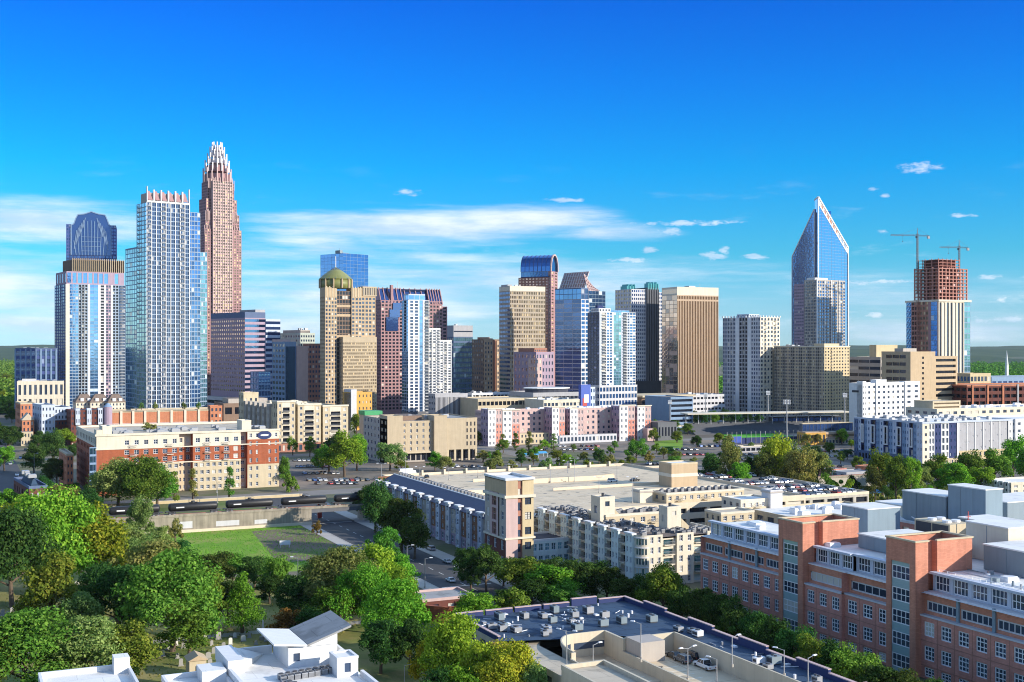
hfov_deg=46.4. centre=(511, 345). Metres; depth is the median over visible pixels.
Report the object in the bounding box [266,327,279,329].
window
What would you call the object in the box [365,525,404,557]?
broadleaf tree
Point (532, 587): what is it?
broadleaf tree
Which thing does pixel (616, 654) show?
parking garage
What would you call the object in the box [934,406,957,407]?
window
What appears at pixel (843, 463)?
road
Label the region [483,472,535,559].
corner tower
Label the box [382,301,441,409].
window
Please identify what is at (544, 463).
shrub
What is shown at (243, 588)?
conical tree
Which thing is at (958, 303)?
window
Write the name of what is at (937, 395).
window
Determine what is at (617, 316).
window
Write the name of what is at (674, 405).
window
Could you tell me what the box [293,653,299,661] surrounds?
window
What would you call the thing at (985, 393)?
parking garage
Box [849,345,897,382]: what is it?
office building
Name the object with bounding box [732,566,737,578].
window
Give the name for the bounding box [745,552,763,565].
window
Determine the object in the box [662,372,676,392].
window
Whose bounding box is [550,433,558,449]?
columnar tree
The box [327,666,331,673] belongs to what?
air conditioner
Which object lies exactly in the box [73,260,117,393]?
window
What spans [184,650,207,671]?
mausoleum
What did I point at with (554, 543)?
window
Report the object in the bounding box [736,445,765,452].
dugout
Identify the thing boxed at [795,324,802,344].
window
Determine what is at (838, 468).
shed
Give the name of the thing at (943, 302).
window
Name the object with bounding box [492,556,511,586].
broadleaf tree
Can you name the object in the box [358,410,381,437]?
pavilion
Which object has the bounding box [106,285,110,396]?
window
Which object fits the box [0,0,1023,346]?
sky
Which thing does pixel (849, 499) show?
window
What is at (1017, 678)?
window
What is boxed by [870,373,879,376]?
window
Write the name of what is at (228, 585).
broadleaf tree
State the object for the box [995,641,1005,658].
window
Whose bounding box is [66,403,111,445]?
apartment block
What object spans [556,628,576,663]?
street lamp
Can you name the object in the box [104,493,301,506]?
retaining wall
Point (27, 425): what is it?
brick house
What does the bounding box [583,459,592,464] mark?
shrub
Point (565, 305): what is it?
window
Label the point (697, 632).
rooftop unit
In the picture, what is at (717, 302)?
window
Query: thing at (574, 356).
window
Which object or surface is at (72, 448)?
broadleaf tree
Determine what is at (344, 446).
broadleaf tree
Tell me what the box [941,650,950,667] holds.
window
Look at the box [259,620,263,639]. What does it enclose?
monument
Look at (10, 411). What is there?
broadleaf tree
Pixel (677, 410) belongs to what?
window
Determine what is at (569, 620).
rooftop unit
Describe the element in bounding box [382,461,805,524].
parking deck
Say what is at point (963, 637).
window
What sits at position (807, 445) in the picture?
street tree
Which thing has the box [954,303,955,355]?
window
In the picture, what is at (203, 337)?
window
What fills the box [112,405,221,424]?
parking podium
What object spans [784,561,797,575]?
window
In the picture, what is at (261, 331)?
window
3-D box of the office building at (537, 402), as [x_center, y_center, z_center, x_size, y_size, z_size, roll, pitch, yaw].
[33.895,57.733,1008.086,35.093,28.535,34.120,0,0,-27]
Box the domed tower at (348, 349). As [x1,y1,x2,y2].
[319,256,376,409]
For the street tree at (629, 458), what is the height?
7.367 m
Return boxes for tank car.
[107,502,162,517]
[165,499,220,514]
[222,496,275,510]
[278,493,328,507]
[331,490,360,504]
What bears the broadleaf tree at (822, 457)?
on the shrubland
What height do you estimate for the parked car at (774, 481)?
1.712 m
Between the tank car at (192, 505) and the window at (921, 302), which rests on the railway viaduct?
the tank car at (192, 505)
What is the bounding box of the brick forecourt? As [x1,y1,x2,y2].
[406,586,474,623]
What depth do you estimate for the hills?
7335.56 m
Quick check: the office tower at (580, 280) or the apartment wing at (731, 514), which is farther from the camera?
the office tower at (580, 280)
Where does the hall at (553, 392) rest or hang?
on the ground at (434, 541)
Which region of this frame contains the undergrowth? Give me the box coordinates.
[869,484,947,501]
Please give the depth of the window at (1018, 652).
235.65 m
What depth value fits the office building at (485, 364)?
1265.84 m
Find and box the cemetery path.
[153,621,363,643]
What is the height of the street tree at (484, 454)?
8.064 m
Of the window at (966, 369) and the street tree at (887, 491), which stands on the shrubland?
the street tree at (887, 491)
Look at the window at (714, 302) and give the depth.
1230.22 m
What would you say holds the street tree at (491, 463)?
on the parking lot at (370, 469)
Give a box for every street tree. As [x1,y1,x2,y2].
[39,458,50,472]
[138,402,144,409]
[265,607,302,628]
[286,435,297,454]
[303,436,316,456]
[323,437,334,447]
[394,459,408,468]
[475,450,488,461]
[477,431,481,444]
[483,458,495,468]
[494,586,530,611]
[515,448,527,454]
[515,451,526,465]
[527,446,539,460]
[527,452,538,464]
[569,457,578,464]
[606,445,614,454]
[610,440,618,449]
[624,455,636,463]
[641,451,654,461]
[657,447,668,458]
[753,414,763,421]
[775,465,792,478]
[800,443,812,452]
[814,434,822,444]
[825,459,834,466]
[834,451,845,463]
[879,485,895,499]
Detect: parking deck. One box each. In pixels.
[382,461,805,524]
[645,464,868,502]
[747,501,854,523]
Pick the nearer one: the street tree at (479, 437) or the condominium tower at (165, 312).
the street tree at (479, 437)
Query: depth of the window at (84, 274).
1211.89 m
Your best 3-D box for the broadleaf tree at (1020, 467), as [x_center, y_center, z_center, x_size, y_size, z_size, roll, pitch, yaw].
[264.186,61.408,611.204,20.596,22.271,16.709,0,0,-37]
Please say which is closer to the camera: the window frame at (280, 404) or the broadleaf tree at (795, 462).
the broadleaf tree at (795, 462)
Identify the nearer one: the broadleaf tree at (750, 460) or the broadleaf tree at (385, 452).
the broadleaf tree at (750, 460)
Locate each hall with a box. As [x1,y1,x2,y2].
[214,397,267,420]
[509,387,578,398]
[637,393,695,404]
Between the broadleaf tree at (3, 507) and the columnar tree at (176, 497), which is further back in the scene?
the columnar tree at (176, 497)
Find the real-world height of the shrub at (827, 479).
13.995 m
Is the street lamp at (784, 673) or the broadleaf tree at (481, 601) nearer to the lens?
the street lamp at (784, 673)
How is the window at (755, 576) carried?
in the hospital building at (941, 597)
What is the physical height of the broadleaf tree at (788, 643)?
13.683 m
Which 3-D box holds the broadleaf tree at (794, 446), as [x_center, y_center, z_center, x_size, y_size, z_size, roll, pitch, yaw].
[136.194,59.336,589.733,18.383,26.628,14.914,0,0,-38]
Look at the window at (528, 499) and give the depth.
386.63 m
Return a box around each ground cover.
[1,535,147,573]
[3,589,359,681]
[166,526,335,568]
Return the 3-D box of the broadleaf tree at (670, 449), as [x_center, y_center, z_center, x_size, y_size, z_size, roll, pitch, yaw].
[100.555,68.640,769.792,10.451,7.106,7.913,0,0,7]
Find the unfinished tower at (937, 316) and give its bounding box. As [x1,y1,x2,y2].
[905,258,971,372]
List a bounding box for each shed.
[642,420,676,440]
[819,466,846,475]
[832,469,867,474]
[855,464,878,469]
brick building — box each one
[14,470,47,496]
[59,448,73,485]
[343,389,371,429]
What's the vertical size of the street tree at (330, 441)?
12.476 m
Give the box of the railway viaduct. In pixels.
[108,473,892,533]
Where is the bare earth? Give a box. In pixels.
[252,528,339,561]
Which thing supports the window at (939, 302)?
in the unfinished tower at (937, 316)
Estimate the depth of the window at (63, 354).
1211.74 m
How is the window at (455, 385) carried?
in the office building at (460, 337)
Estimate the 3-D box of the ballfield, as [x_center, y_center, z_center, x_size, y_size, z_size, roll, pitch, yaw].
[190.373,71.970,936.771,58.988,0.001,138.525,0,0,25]
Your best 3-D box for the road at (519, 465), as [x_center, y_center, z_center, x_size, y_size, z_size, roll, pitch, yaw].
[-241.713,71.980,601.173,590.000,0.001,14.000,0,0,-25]
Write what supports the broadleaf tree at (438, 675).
on the cemetery lawn at (350, 638)
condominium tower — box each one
[125,186,206,408]
[401,294,451,414]
[588,305,636,406]
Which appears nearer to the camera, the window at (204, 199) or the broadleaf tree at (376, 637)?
the broadleaf tree at (376, 637)
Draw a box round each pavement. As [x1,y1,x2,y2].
[301,524,436,589]
[307,495,544,601]
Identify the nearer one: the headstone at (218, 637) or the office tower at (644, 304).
the headstone at (218, 637)
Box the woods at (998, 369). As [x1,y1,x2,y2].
[970,360,1023,375]
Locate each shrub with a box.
[141,422,157,429]
[166,517,183,541]
[282,473,299,492]
[483,455,503,468]
[507,459,517,467]
[538,457,556,466]
[555,456,565,465]
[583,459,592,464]
[601,455,615,463]
[631,573,650,599]
[820,472,843,485]
[835,478,854,487]
[847,474,861,489]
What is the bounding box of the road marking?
[315,514,488,590]
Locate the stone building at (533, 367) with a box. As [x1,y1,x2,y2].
[514,348,553,390]
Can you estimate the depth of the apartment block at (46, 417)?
865.82 m
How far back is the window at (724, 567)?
325.50 m
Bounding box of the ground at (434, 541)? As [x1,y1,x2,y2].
[0,357,1023,681]
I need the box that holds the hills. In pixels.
[0,345,1023,364]
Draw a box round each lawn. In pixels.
[0,570,431,681]
[160,525,336,573]
[654,436,682,448]
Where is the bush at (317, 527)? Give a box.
[311,520,321,535]
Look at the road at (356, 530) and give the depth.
408.06 m
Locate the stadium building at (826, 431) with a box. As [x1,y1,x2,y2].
[797,422,853,444]
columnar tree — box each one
[169,471,180,500]
[189,468,198,498]
[223,466,235,496]
[511,433,519,449]
[525,431,532,449]
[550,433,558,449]
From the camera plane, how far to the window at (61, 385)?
1023.13 m
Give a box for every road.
[0,440,22,503]
[0,488,360,510]
[54,463,541,487]
[73,434,796,464]
[272,498,542,608]
[477,444,586,465]
[545,646,561,651]
[826,461,982,482]
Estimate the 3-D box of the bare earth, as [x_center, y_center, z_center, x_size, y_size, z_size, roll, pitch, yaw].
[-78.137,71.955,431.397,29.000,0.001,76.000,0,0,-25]
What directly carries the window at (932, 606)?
in the hospital building at (941, 597)
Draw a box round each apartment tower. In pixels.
[55,258,124,408]
[722,314,780,420]
[774,343,849,421]
[794,284,803,345]
[804,278,844,345]
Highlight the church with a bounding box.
[1005,352,1008,374]
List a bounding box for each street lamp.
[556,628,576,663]
[626,476,637,502]
[630,620,641,661]
[678,645,696,679]
[705,655,717,681]
[731,634,740,666]
[773,646,785,674]
[807,654,816,681]
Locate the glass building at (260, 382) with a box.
[250,371,270,399]
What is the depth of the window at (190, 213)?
1028.39 m
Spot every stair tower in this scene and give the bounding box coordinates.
[591,493,618,522]
[631,488,652,502]
[659,503,688,528]
[760,488,783,507]
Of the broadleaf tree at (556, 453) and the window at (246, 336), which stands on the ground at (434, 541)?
the broadleaf tree at (556, 453)
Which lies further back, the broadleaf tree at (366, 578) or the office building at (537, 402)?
the office building at (537, 402)
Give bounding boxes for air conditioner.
[277,672,284,679]
[286,673,293,680]
[293,672,300,679]
[300,671,307,678]
[307,670,314,677]
[314,669,320,675]
[321,668,327,674]
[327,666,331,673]
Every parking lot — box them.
[279,458,516,489]
[546,439,853,460]
[631,452,1023,484]
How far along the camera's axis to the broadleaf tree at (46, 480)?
559.08 m
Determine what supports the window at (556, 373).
in the glass tower at (571, 335)
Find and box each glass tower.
[320,250,367,290]
[555,288,588,391]
[791,196,848,345]
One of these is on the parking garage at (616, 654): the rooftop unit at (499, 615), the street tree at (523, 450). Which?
the rooftop unit at (499, 615)
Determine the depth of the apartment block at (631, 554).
364.51 m
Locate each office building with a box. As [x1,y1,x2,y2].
[15,347,56,400]
[207,309,279,406]
[272,339,307,400]
[280,328,314,345]
[303,343,319,402]
[364,414,476,463]
[428,393,467,414]
[447,324,472,392]
[472,337,498,391]
[524,397,579,408]
[680,392,724,422]
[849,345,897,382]
[881,348,956,399]
[957,373,990,382]
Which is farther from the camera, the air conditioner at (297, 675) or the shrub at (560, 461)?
the shrub at (560, 461)
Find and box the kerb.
[312,521,538,601]
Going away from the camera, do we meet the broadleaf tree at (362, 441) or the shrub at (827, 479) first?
the shrub at (827, 479)
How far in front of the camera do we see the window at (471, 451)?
753.77 m
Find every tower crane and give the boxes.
[890,228,929,268]
[939,240,968,292]
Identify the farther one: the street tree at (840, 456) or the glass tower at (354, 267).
the glass tower at (354, 267)
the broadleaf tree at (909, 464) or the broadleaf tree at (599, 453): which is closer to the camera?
the broadleaf tree at (909, 464)
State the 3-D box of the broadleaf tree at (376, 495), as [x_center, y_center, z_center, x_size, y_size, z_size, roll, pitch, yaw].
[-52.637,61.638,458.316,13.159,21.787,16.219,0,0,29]
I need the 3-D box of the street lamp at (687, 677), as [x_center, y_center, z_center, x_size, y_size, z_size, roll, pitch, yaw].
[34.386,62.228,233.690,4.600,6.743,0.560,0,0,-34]
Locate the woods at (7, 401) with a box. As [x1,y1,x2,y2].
[0,358,14,412]
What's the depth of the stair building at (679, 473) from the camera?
506.35 m
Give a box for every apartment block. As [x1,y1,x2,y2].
[32,403,70,442]
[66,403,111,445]
[76,419,279,495]
[239,392,348,452]
[375,473,484,549]
[475,405,651,445]
[534,505,710,584]
[854,413,1013,465]
[906,399,1023,416]
[977,415,1023,456]
[983,477,1023,492]
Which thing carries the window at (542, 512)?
in the apartment block at (631, 554)
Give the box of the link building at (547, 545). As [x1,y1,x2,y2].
[534,531,569,562]
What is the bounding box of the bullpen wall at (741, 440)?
[732,430,796,443]
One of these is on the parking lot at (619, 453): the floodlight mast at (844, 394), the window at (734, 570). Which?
the floodlight mast at (844, 394)
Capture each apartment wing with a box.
[588,506,658,526]
[652,484,743,503]
[705,507,754,525]
[721,494,767,507]
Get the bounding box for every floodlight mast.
[704,392,707,422]
[783,399,789,437]
[842,392,846,421]
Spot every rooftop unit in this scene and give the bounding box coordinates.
[486,622,496,629]
[494,610,504,620]
[497,623,506,631]
[510,625,521,632]
[519,611,528,619]
[537,611,547,618]
[540,627,551,633]
[540,629,548,636]
[548,615,556,623]
[549,604,558,613]
[566,617,575,624]
[570,610,578,617]
[571,621,582,630]
[582,605,593,614]
[598,618,608,626]
[600,610,609,617]
[616,615,626,624]
[646,613,657,622]
[673,624,683,632]
[687,627,695,633]
[692,628,703,637]
[752,655,765,664]
[762,662,773,669]
[766,653,781,664]
[811,674,822,681]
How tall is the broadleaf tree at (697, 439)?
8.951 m
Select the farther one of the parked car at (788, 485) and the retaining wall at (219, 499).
the retaining wall at (219, 499)
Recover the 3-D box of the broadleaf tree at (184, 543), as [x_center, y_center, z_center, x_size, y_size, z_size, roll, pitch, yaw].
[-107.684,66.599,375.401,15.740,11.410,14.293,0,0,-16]
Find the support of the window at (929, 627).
in the hospital building at (941, 597)
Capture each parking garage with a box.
[456,595,866,681]
[460,396,542,416]
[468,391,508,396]
[645,395,692,427]
[951,383,1023,404]
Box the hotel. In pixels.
[849,379,919,430]
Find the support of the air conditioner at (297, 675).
on the white building at (311, 643)
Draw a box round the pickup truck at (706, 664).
[693,658,715,670]
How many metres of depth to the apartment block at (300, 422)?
813.33 m
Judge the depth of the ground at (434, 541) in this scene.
676.05 m
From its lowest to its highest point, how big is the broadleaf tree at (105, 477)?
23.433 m
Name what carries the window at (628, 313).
in the condominium tower at (612, 357)
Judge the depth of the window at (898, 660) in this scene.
263.34 m
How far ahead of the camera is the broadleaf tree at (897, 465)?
548.94 m
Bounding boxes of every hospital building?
[700,502,1023,681]
[875,483,1023,529]
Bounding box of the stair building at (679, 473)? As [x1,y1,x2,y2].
[659,460,697,487]
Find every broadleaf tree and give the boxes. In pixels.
[0,373,12,382]
[0,426,24,445]
[0,445,16,470]
[0,488,17,506]
[0,499,25,563]
[0,504,66,607]
[0,605,92,681]
[0,635,22,681]
[3,483,100,577]
[4,407,14,422]
[10,493,33,505]
[11,548,79,629]
[20,443,46,473]
[29,431,46,447]
[30,614,132,669]
[38,475,54,491]
[40,428,67,457]
[40,458,63,484]
[49,484,80,501]
[50,590,107,632]
[54,428,76,441]
[63,482,81,489]
[66,500,129,574]
[68,442,76,460]
[74,560,123,600]
[75,487,104,505]
[80,561,136,624]
[83,470,115,502]
[85,457,146,505]
[101,618,164,675]
[102,453,173,501]
[105,537,184,588]
[110,545,230,651]
[110,579,152,627]
[115,522,148,555]
[125,532,158,563]
[126,493,154,532]
[147,525,173,542]
[151,463,178,504]
[152,605,214,653]
[162,539,190,550]
[176,569,226,617]
[192,550,239,578]
[215,578,243,626]
[220,552,245,580]
[234,555,267,591]
[254,575,283,603]
[256,554,294,586]
[272,573,315,612]
[279,456,290,483]
[289,606,322,627]
[296,544,379,616]
[299,563,334,579]
[299,586,362,632]
[310,443,342,471]
[312,443,327,468]
[318,429,365,476]
[322,560,398,628]
[345,433,368,470]
[349,413,358,435]
[352,484,376,511]
[355,542,406,579]
[358,616,405,673]
[359,577,431,634]
[360,478,391,532]
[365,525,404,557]
[373,442,407,470]
[373,497,431,552]
[377,492,404,524]
[387,618,426,668]
[390,553,422,578]
[391,565,422,621]
[399,513,431,558]
[405,636,434,679]
[417,607,484,680]
[420,665,449,681]
[425,451,441,470]
[434,455,453,468]
[444,662,481,681]
[450,589,500,617]
[451,546,474,574]
[453,593,476,612]
[454,638,498,680]
[455,557,483,588]
[465,543,507,591]
[468,636,540,681]
[485,640,507,651]
[491,450,501,458]
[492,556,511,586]
[493,589,508,604]
[494,439,509,452]
[494,555,538,588]
[516,577,549,604]
[519,658,547,681]
[520,563,585,602]
[532,556,564,570]
[539,439,550,450]
[539,582,580,605]
[550,449,563,458]
[556,557,595,592]
[562,453,571,461]
[577,452,589,461]
[577,560,611,594]
[581,566,628,596]
[593,448,604,460]
[601,578,637,598]
[624,438,648,460]
[632,573,660,602]
[635,562,682,611]
[648,427,660,441]
[651,443,660,453]
[665,446,674,454]
[667,451,682,459]
[667,456,680,460]
[667,585,691,616]
[670,431,681,442]
[671,420,682,430]
[678,581,689,590]
[681,587,713,622]
[682,423,695,434]
[690,435,701,447]
[693,415,707,422]
[698,453,722,473]
[698,592,729,628]
[708,410,719,421]
[713,433,724,443]
[715,434,742,474]
[715,593,751,636]
[718,408,730,421]
[727,462,751,478]
[728,609,768,638]
[729,410,743,421]
[742,414,753,420]
[744,455,755,470]
[749,450,778,476]
[752,614,791,651]
[753,431,792,473]
[771,623,816,657]
[776,445,819,481]
[785,439,803,468]
[793,631,824,662]
[799,434,813,444]
[803,449,835,483]
[811,445,821,452]
[815,636,854,678]
[822,442,838,454]
[826,640,885,681]
[835,428,847,443]
[842,449,853,459]
[848,440,853,447]
[850,456,865,467]
[853,663,895,681]
[860,465,887,499]
[863,446,893,494]
[882,454,913,498]
[884,667,921,681]
[894,456,922,489]
[912,466,934,487]
[921,453,947,488]
[924,676,943,681]
[931,462,976,488]
[953,449,986,481]
[967,466,995,486]
[982,447,1013,477]
[999,433,1023,476]
[1012,447,1023,475]
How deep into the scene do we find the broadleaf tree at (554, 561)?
352.61 m
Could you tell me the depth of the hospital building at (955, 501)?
351.48 m
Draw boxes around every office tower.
[66,211,116,260]
[199,142,240,395]
[375,282,446,413]
[499,284,544,391]
[518,254,558,386]
[559,271,604,311]
[615,282,661,392]
[662,286,718,393]
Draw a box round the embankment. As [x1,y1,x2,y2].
[99,501,277,523]
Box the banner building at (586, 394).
[579,384,594,406]
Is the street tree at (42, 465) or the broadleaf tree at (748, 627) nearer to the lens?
the broadleaf tree at (748, 627)
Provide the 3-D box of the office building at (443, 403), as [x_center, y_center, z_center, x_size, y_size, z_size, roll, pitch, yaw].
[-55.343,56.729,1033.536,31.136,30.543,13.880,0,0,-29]
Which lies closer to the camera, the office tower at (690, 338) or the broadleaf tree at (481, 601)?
the broadleaf tree at (481, 601)
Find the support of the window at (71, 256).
in the office tower at (91, 235)
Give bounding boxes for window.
[18,385,20,394]
[29,385,31,394]
[34,385,36,394]
[39,385,41,394]
[55,303,65,405]
[60,384,62,393]
[66,225,115,260]
[67,272,70,282]
[70,284,97,408]
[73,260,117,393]
[73,273,75,282]
[77,433,276,488]
[78,273,81,282]
[83,273,86,282]
[89,273,91,282]
[90,448,95,484]
[94,273,96,282]
[99,273,102,283]
[104,274,107,283]
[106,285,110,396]
[115,274,117,283]
[119,286,124,399]
[126,249,206,408]
[147,202,188,407]
[190,213,199,406]
[199,199,204,251]
[205,181,240,394]
[211,337,243,391]
[225,407,231,413]
[245,319,264,321]
[245,324,264,326]
[245,330,264,332]
[245,335,264,337]
[245,340,264,342]
[245,346,264,347]
[245,351,264,353]
[245,356,264,358]
[245,362,264,363]
[245,367,264,369]
[245,383,249,390]
[248,403,345,441]
[266,321,279,323]
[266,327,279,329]
[266,332,279,334]
[286,346,294,400]
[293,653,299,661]
[305,410,312,413]
[305,421,312,424]
[305,432,312,435]
[326,288,374,403]
[331,411,339,414]
[337,377,338,404]
[343,268,367,290]
[343,342,375,409]
[345,663,350,671]
[377,302,380,408]
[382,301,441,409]
[402,300,422,411]
[410,301,417,411]
[425,301,450,410]
[454,384,471,392]
[457,450,460,458]
[463,450,467,457]
[470,450,473,457]
[473,363,498,391]
[480,408,649,444]
[492,495,495,505]
[492,507,495,519]
[492,521,495,533]
[499,352,509,391]
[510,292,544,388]
[525,497,530,504]
[525,512,530,518]
[525,527,530,533]
[525,542,530,548]
[539,543,542,550]
[542,512,710,580]
[546,287,547,350]
[552,542,555,549]
[555,300,563,303]
[555,304,563,307]
[555,317,563,320]
[555,321,563,324]
[555,334,563,337]
[555,338,563,341]
[555,355,563,358]
[555,359,563,362]
[555,372,563,375]
[555,376,563,379]
[564,304,571,307]
[564,321,571,324]
[564,338,571,341]
[564,355,571,358]
[564,372,571,375]
[573,308,580,311]
[573,321,580,324]
[573,325,580,328]
[573,338,580,341]
[573,351,580,354]
[573,355,580,358]
[573,368,580,371]
[574,640,603,649]
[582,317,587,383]
[588,309,598,384]
[589,291,604,311]
[607,313,634,384]
[614,312,620,384]
[628,313,628,384]
[632,290,661,380]
[649,289,649,380]
[651,289,651,380]
[654,290,654,380]
[656,290,656,380]
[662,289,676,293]
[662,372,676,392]
[663,539,671,544]
[663,549,671,553]
[663,558,671,563]
[671,399,690,401]
[671,404,690,406]
[671,409,690,411]
[671,414,690,416]
[675,419,690,421]
[677,296,717,299]
[677,301,677,392]
[679,301,679,392]
[682,301,682,392]
[687,301,687,391]
[690,301,690,391]
[690,507,705,511]
[690,518,704,522]
[694,546,700,551]
[694,564,700,570]
[694,574,700,579]
[695,301,695,392]
[698,301,698,392]
[701,301,701,392]
[703,301,703,392]
[703,558,707,569]
[703,577,707,587]
[706,301,706,392]
[706,542,721,553]
[709,302,709,392]
[712,561,717,572]
[712,580,717,591]
[713,523,720,535]
[714,302,714,392]
[717,302,717,393]
[722,564,727,575]
[722,583,727,594]
[723,318,759,419]
[724,526,731,538]
[725,547,741,559]
[728,315,778,419]
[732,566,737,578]
[732,586,737,596]
[735,528,742,541]
[740,388,746,418]
[742,569,747,581]
[742,589,747,601]
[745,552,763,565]
[747,531,754,543]
[753,572,758,585]
[758,534,767,547]
[764,576,769,588]
[766,558,777,568]
[771,537,777,549]
[775,372,818,415]
[775,579,777,590]
[778,348,847,421]
[784,542,797,556]
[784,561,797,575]
[784,580,797,594]
[784,598,797,613]
[784,617,797,630]
[788,500,802,504]
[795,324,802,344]
[805,281,814,345]
[811,571,841,587]
[818,310,844,345]
[818,549,826,562]
[826,434,853,436]
[830,552,838,565]
[842,497,851,501]
[843,555,851,569]
[848,599,856,614]
[848,622,856,636]
[852,581,885,598]
[855,420,1013,464]
[856,496,865,501]
[859,360,868,362]
[859,366,868,369]
[859,373,868,375]
[859,557,869,572]
[863,604,871,618]
[863,626,871,641]
[866,421,954,455]
[870,360,879,362]
[870,367,879,369]
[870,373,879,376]
[874,561,885,576]
[879,608,885,623]
[879,631,885,646]
[892,564,909,580]
[892,586,909,603]
[892,608,909,625]
[892,630,909,648]
[892,652,909,669]
[921,302,927,349]
[925,621,933,637]
[925,645,933,661]
[927,600,955,617]
[934,402,957,403]
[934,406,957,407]
[936,359,953,361]
[936,365,953,366]
[936,370,953,372]
[936,376,953,378]
[936,382,953,384]
[936,388,951,390]
[936,394,951,396]
[936,575,948,592]
[939,302,940,355]
[941,626,950,642]
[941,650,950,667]
[943,302,944,355]
[947,303,947,355]
[951,303,951,355]
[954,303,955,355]
[954,580,967,597]
[958,303,958,372]
[959,631,968,647]
[959,656,968,672]
[961,303,962,372]
[961,609,991,627]
[964,367,969,372]
[972,584,986,601]
[976,636,986,653]
[976,661,986,678]
[992,589,1006,606]
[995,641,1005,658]
[995,667,1005,681]
[998,619,1023,636]
[1012,593,1023,611]
[1014,647,1023,664]
[1014,673,1023,681]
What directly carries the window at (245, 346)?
in the office building at (241, 344)
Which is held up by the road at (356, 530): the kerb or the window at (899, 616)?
the kerb
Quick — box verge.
[546,594,923,681]
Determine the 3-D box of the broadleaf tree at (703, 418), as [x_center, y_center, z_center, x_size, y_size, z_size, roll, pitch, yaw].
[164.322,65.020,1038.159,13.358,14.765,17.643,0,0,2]
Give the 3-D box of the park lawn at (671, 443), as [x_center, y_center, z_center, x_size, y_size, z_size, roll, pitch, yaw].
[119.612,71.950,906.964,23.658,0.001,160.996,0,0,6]
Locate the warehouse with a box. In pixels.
[991,375,1023,382]
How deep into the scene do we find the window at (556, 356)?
1177.91 m
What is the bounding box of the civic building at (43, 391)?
[17,378,63,404]
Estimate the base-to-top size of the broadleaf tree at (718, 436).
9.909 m
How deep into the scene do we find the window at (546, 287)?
1362.06 m
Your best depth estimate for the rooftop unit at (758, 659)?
234.49 m
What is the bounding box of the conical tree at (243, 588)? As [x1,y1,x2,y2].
[217,571,267,632]
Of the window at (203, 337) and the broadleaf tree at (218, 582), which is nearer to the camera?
the broadleaf tree at (218, 582)
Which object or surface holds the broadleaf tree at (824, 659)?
on the verge
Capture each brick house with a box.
[15,401,34,439]
[21,412,33,445]
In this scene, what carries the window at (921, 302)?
in the unfinished tower at (937, 316)
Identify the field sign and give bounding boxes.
[280,540,289,544]
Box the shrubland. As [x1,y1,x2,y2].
[870,484,947,501]
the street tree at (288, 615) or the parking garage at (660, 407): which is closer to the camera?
the street tree at (288, 615)
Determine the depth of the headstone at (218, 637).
292.04 m
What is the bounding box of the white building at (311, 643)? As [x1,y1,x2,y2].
[38,610,377,681]
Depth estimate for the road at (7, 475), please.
665.33 m
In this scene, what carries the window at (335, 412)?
in the apartment block at (300, 422)
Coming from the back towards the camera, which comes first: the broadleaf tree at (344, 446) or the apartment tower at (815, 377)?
the apartment tower at (815, 377)
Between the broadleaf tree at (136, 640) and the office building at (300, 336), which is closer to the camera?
the broadleaf tree at (136, 640)
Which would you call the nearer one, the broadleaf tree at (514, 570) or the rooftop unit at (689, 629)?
the rooftop unit at (689, 629)
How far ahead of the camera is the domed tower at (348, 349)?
1159.31 m
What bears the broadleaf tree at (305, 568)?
on the cemetery lawn at (350, 638)
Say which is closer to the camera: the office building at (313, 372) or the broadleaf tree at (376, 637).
the broadleaf tree at (376, 637)
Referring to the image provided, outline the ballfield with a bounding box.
[724,433,789,437]
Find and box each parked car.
[427,545,435,550]
[442,558,451,563]
[445,577,455,582]
[607,478,617,481]
[665,650,679,658]
[673,653,692,663]
[683,650,698,660]
[769,479,778,483]
[784,484,794,487]
[786,488,796,491]
[822,485,832,489]
[830,489,840,492]
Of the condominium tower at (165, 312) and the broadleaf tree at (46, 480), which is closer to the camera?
the broadleaf tree at (46, 480)
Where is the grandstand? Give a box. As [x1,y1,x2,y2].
[680,410,848,434]
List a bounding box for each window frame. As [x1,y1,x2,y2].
[125,433,276,488]
[279,404,345,441]
[423,516,474,546]
[489,407,649,444]
[539,511,690,580]
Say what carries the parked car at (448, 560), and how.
on the road at (356, 530)
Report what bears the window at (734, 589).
in the hospital building at (941, 597)
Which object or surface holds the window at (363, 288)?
in the domed tower at (348, 349)
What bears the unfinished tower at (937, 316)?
on the ground at (434, 541)
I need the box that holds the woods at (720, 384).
[719,362,722,392]
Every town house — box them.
[72,394,90,408]
[89,394,107,407]
[107,394,125,408]
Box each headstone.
[0,609,4,615]
[178,658,183,666]
[205,652,211,658]
[216,632,221,639]
[240,635,245,641]
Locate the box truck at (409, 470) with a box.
[399,468,415,472]
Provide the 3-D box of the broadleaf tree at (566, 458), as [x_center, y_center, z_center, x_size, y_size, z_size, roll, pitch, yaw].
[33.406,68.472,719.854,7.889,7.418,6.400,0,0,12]
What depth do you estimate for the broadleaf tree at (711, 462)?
587.05 m

